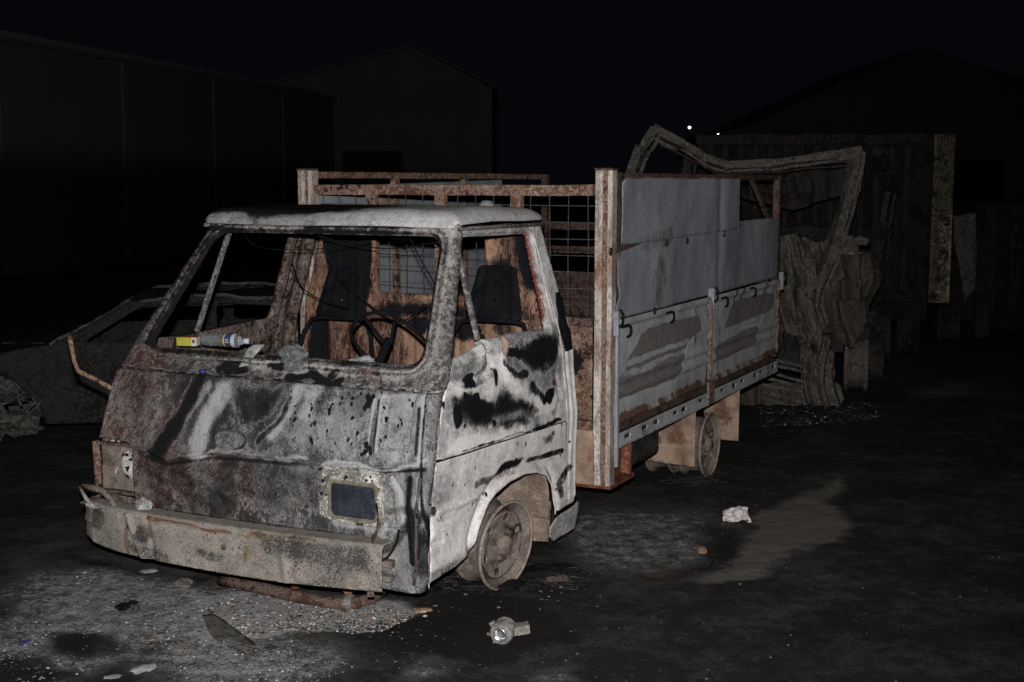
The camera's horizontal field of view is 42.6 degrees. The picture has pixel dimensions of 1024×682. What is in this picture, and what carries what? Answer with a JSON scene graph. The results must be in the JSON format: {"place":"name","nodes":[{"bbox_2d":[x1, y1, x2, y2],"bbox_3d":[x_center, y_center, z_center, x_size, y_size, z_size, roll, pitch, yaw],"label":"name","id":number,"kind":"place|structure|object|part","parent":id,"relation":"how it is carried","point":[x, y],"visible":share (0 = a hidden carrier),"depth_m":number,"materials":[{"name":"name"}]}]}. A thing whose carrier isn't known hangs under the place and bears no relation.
{"place":"outdoors","nodes":[
{"label":"outdoors","id":0,"kind":"place"},
{"bbox_2d":[0,30,336,277],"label":"warehouse","id":1,"kind":"structure","parent":0,"point":[107,157],"depth_m":33.15,"materials":[{"name":"paint"}]},
{"bbox_2d":[272,44,499,184],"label":"gable hall","id":2,"kind":"structure","parent":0,"point":[412,108],"depth_m":59.21,"materials":[{"name":"metal"}]},
{"bbox_2d":[342,151,402,184],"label":"door","id":3,"kind":"structure","parent":2,"relation":"in","point":[352,161],"depth_m":59.42,"materials":[{"name":"metal"}]},
{"bbox_2d":[0,196,1023,681],"bbox_3d":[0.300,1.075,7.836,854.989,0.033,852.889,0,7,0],"label":"ground","id":4,"kind":"structure","parent":0,"point":[924,476],"depth_m":6.91,"materials":[{"name":"black asphalt"}]},
{"bbox_2d":[18,640,28,645],"bbox_3d":[-2.139,1.321,5.742,0.035,0.010,0.070,0,7,3],"label":"plastic fragment","id":5,"kind":"object","parent":4,"relation":"on","point":[23,642],"visible":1,"depth_m":5.74,"materials":[{"name":"blue plastic"}]},
{"bbox_2d":[103,674,121,678],"bbox_3d":[-1.631,1.370,5.354,0.074,0.007,0.044,-3,8,-26],"label":"paper scrap","id":6,"kind":"object","parent":4,"relation":"on","point":[114,676],"visible":1,"depth_m":5.35,"materials":[{"name":"white paper"}]},
{"bbox_2d":[114,602,130,610],"bbox_3d":[-1.849,1.270,6.249,0.052,0.045,0.089,4,8,27],"label":"rubber clump","id":7,"kind":"object","parent":4,"relation":"on","point":[123,606],"visible":1,"depth_m":6.23,"materials":[{"name":"black rubber"}]},
{"bbox_2d":[129,600,137,604],"bbox_3d":[-1.823,1.263,6.325,0.061,0.033,0.040,-1,7,-10],"label":"rubber clump","id":8,"kind":"object","parent":4,"relation":"on","point":[133,602],"visible":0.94,"depth_m":6.32,"materials":[{"name":"black rubber"}]},
{"bbox_2d":[129,663,156,673],"bbox_3d":[-1.524,1.354,5.425,0.073,0.027,0.131,5,8,34],"label":"paper scrap","id":9,"kind":"object","parent":4,"relation":"on","point":[142,668],"visible":1,"depth_m":5.41,"materials":[{"name":"white paper"}]},
{"bbox_2d":[139,568,156,572],"bbox_3d":[-1.879,1.192,6.803,0.096,0.016,0.064,0,7,2],"label":"foil scrap","id":10,"kind":"object","parent":4,"relation":"on","point":[148,570],"visible":1,"depth_m":6.79,"materials":[{"name":"metal"}]},
{"bbox_2d":[0,282,300,440],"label":"saloon car","id":11,"kind":"object","parent":4,"relation":"on","point":[40,377],"visible":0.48,"depth_m":10.06,"materials":[{"name":"metal"}]},
{"bbox_2d":[173,578,192,587],"bbox_3d":[-1.651,1.213,6.582,0.099,0.027,0.138,0,7,0],"label":"ash clod","id":12,"kind":"object","parent":4,"relation":"on","point":[184,582],"visible":1,"depth_m":6.56,"materials":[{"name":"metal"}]},
{"bbox_2d":[0,565,414,681],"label":"ash grit","id":13,"kind":"object","parent":4,"relation":"on","point":[281,624],"visible":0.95,"depth_m":6.00,"materials":[{"name":"grey gravel"}]},
{"bbox_2d":[202,614,256,647],"bbox_3d":[-1.284,1.295,5.833,0.128,0.006,0.548,-5,8,-34],"label":"scorched plate","id":14,"kind":"object","parent":4,"relation":"on","point":[220,628],"visible":1,"depth_m":5.83,"materials":[{"name":"metal"}]},
{"bbox_2d":[5,567,573,681],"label":"ash clods","id":15,"kind":"object","parent":4,"relation":"on","point":[317,620],"visible":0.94,"depth_m":6.05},
{"bbox_2d":[217,574,389,609],"bbox_3d":[-1.053,1.200,6.368,0.892,0.121,0.260,2,7,12],"label":"rusty pipe","id":16,"kind":"object","parent":4,"relation":"on","point":[349,600],"visible":0.92,"depth_m":6.30,"materials":[{"name":"metal"}]},
{"bbox_2d":[364,614,372,619],"bbox_3d":[-0.667,1.278,6.070,0.042,0.015,0.058,2,7,15],"label":"tan fragment","id":17,"kind":"object","parent":4,"relation":"on","point":[367,616],"visible":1,"depth_m":6.06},
{"bbox_2d":[413,607,432,612],"bbox_3d":[-0.419,1.270,6.184,0.092,0.021,0.051,-1,7,-6],"label":"tan fragment","id":18,"kind":"object","parent":4,"relation":"on","point":[421,610],"visible":1,"depth_m":6.17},
{"bbox_2d":[67,168,786,596],"bbox_3d":[-0.099,-0.047,8.463,2.325,2.104,5.671,3,8,26],"label":"flatbed truck","id":19,"kind":"object","parent":4,"relation":"on","point":[441,386],"visible":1,"depth_m":6.68,"materials":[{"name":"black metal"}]},
{"bbox_2d":[176,336,199,345],"bbox_3d":[-1.661,0.000,6.734,0.107,0.046,0.059,1,7,8],"label":"drink carton","id":20,"kind":"object","parent":19,"relation":"on","point":[188,340],"visible":1,"depth_m":6.71,"materials":[{"name":"yellow cardboard"}]},
{"bbox_3d":[-1.632,-0.117,7.116,0.253,1.081,1.407,3,8,26],"label":"door","id":21,"kind":"part","parent":19,"relation":"part of","materials":[{"name":"paint"}]},
{"bbox_2d":[201,332,249,347],"bbox_3d":[-1.451,-0.005,6.656,0.272,0.070,0.071,3,7,22],"label":"plastic bottle","id":22,"kind":"object","parent":19,"relation":"on","point":[224,339],"visible":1,"depth_m":6.63,"materials":[{"name":"white"}]},
{"bbox_3d":[-0.124,-0.024,6.376,0.250,1.073,1.424,3,8,26],"label":"door","id":23,"kind":"part","parent":19,"relation":"part of","materials":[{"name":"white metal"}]},
{"bbox_2d":[412,571,501,597],"bbox_3d":[-0.342,1.192,6.543,0.652,0.067,0.393,0,7,0],"label":"tyre wire","id":24,"kind":"object","parent":4,"relation":"on","point":[444,578],"visible":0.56,"depth_m":6.47,"materials":[{"name":"black metal"}]},
{"bbox_2d":[427,578,525,592],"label":"tyre remains","id":25,"kind":"object","parent":4,"relation":"on","point":[511,584],"visible":0.8,"depth_m":6.49,"materials":[{"name":"black rubber"}]},
{"bbox_2d":[487,617,529,643],"bbox_3d":[-0.023,1.274,5.758,0.205,0.117,0.116,2,7,15],"label":"metal coupling","id":26,"kind":"object","parent":4,"relation":"on","point":[504,630],"visible":1,"depth_m":5.74,"materials":[{"name":"metal"}]},
{"bbox_2d":[517,562,581,582],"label":"tyre remains","id":27,"kind":"object","parent":4,"relation":"on","point":[528,573],"visible":0.84,"depth_m":6.67,"materials":[{"name":"black rubber"}]},
{"bbox_2d":[518,567,600,589],"bbox_3d":[0.219,1.187,6.661,0.474,0.061,0.388,0,7,0],"label":"tyre wire","id":28,"kind":"object","parent":4,"relation":"on","point":[565,581],"visible":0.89,"depth_m":6.60,"materials":[{"name":"black metal"}]},
{"bbox_2d":[366,487,1021,681],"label":"soot crumbs","id":29,"kind":"object","parent":4,"relation":"on","point":[654,591],"visible":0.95,"depth_m":6.26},
{"bbox_2d":[659,471,734,490],"bbox_3d":[1.239,0.927,8.799,0.532,0.061,0.429,0,7,0],"label":"tyre wire","id":30,"kind":"object","parent":4,"relation":"on","point":[694,481],"visible":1,"depth_m":8.82,"materials":[{"name":"black metal"}]},
{"bbox_2d":[697,546,706,553],"bbox_3d":[1.039,1.148,7.183,0.054,0.048,0.082,0,7,-2],"label":"stone","id":31,"kind":"object","parent":4,"relation":"on","point":[701,549],"visible":1,"depth_m":7.16,"materials":[{"name":"brown stone"}]},
{"bbox_2d":[722,506,750,522],"bbox_3d":[1.343,1.038,7.828,0.173,0.104,0.124,1,7,10],"label":"plastic bag","id":32,"kind":"object","parent":4,"relation":"on","point":[736,514],"visible":1,"depth_m":7.80,"materials":[{"name":"white plastic"}]},
{"bbox_2d":[626,124,901,406],"bbox_3d":[2.381,-0.711,12.606,2.832,2.670,2.007,0,7,0],"label":"lorry cab","id":33,"kind":"object","parent":4,"relation":"on","point":[827,293],"visible":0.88,"depth_m":11.92,"materials":[{"name":"metal"}]},
{"bbox_2d":[678,133,955,360],"bbox_3d":[3.397,-1.132,15.502,2.812,2.539,2.350,0,7,0],"label":"box trailer","id":34,"kind":"object","parent":4,"relation":"on","point":[915,264],"visible":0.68,"depth_m":14.35,"materials":[{"name":"paint"}]},
{"bbox_2d":[758,400,890,426],"bbox_3d":[2.684,0.631,11.463,1.624,0.029,0.986,-3,7,-20],"label":"fallen ash","id":35,"kind":"object","parent":4,"relation":"on","point":[800,418],"visible":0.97,"depth_m":11.30},
{"bbox_2d":[927,212,993,343],"bbox_3d":[5.500,-0.878,17.063,0.702,1.642,2.541,0,7,0],"label":"truck body","id":36,"kind":"object","parent":4,"relation":"on","point":[969,295],"visible":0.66,"depth_m":15.97,"materials":[{"name":"metal"}]},
{"bbox_2d":[0,0,1023,184],"label":"sky","id":37,"kind":"structure","parent":0,"point":[580,84],"materials":[{"name":"black"}]},
{"bbox_2d":[703,47,1023,198],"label":"distant hall","id":38,"kind":"structure","parent":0,"point":[977,109],"depth_m":83.88,"materials":[{"name":"metal"}]},
{"bbox_2d":[953,160,1004,198],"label":"door","id":39,"kind":"structure","parent":38,"relation":"in","point":[973,179],"depth_m":84.31,"materials":[{"name":"metal"}]},
{"bbox_2d":[952,199,1023,329],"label":"burnt container","id":40,"kind":"object","parent":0,"point":[1004,218],"visible":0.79,"depth_m":17.54,"materials":[{"name":"paint"}]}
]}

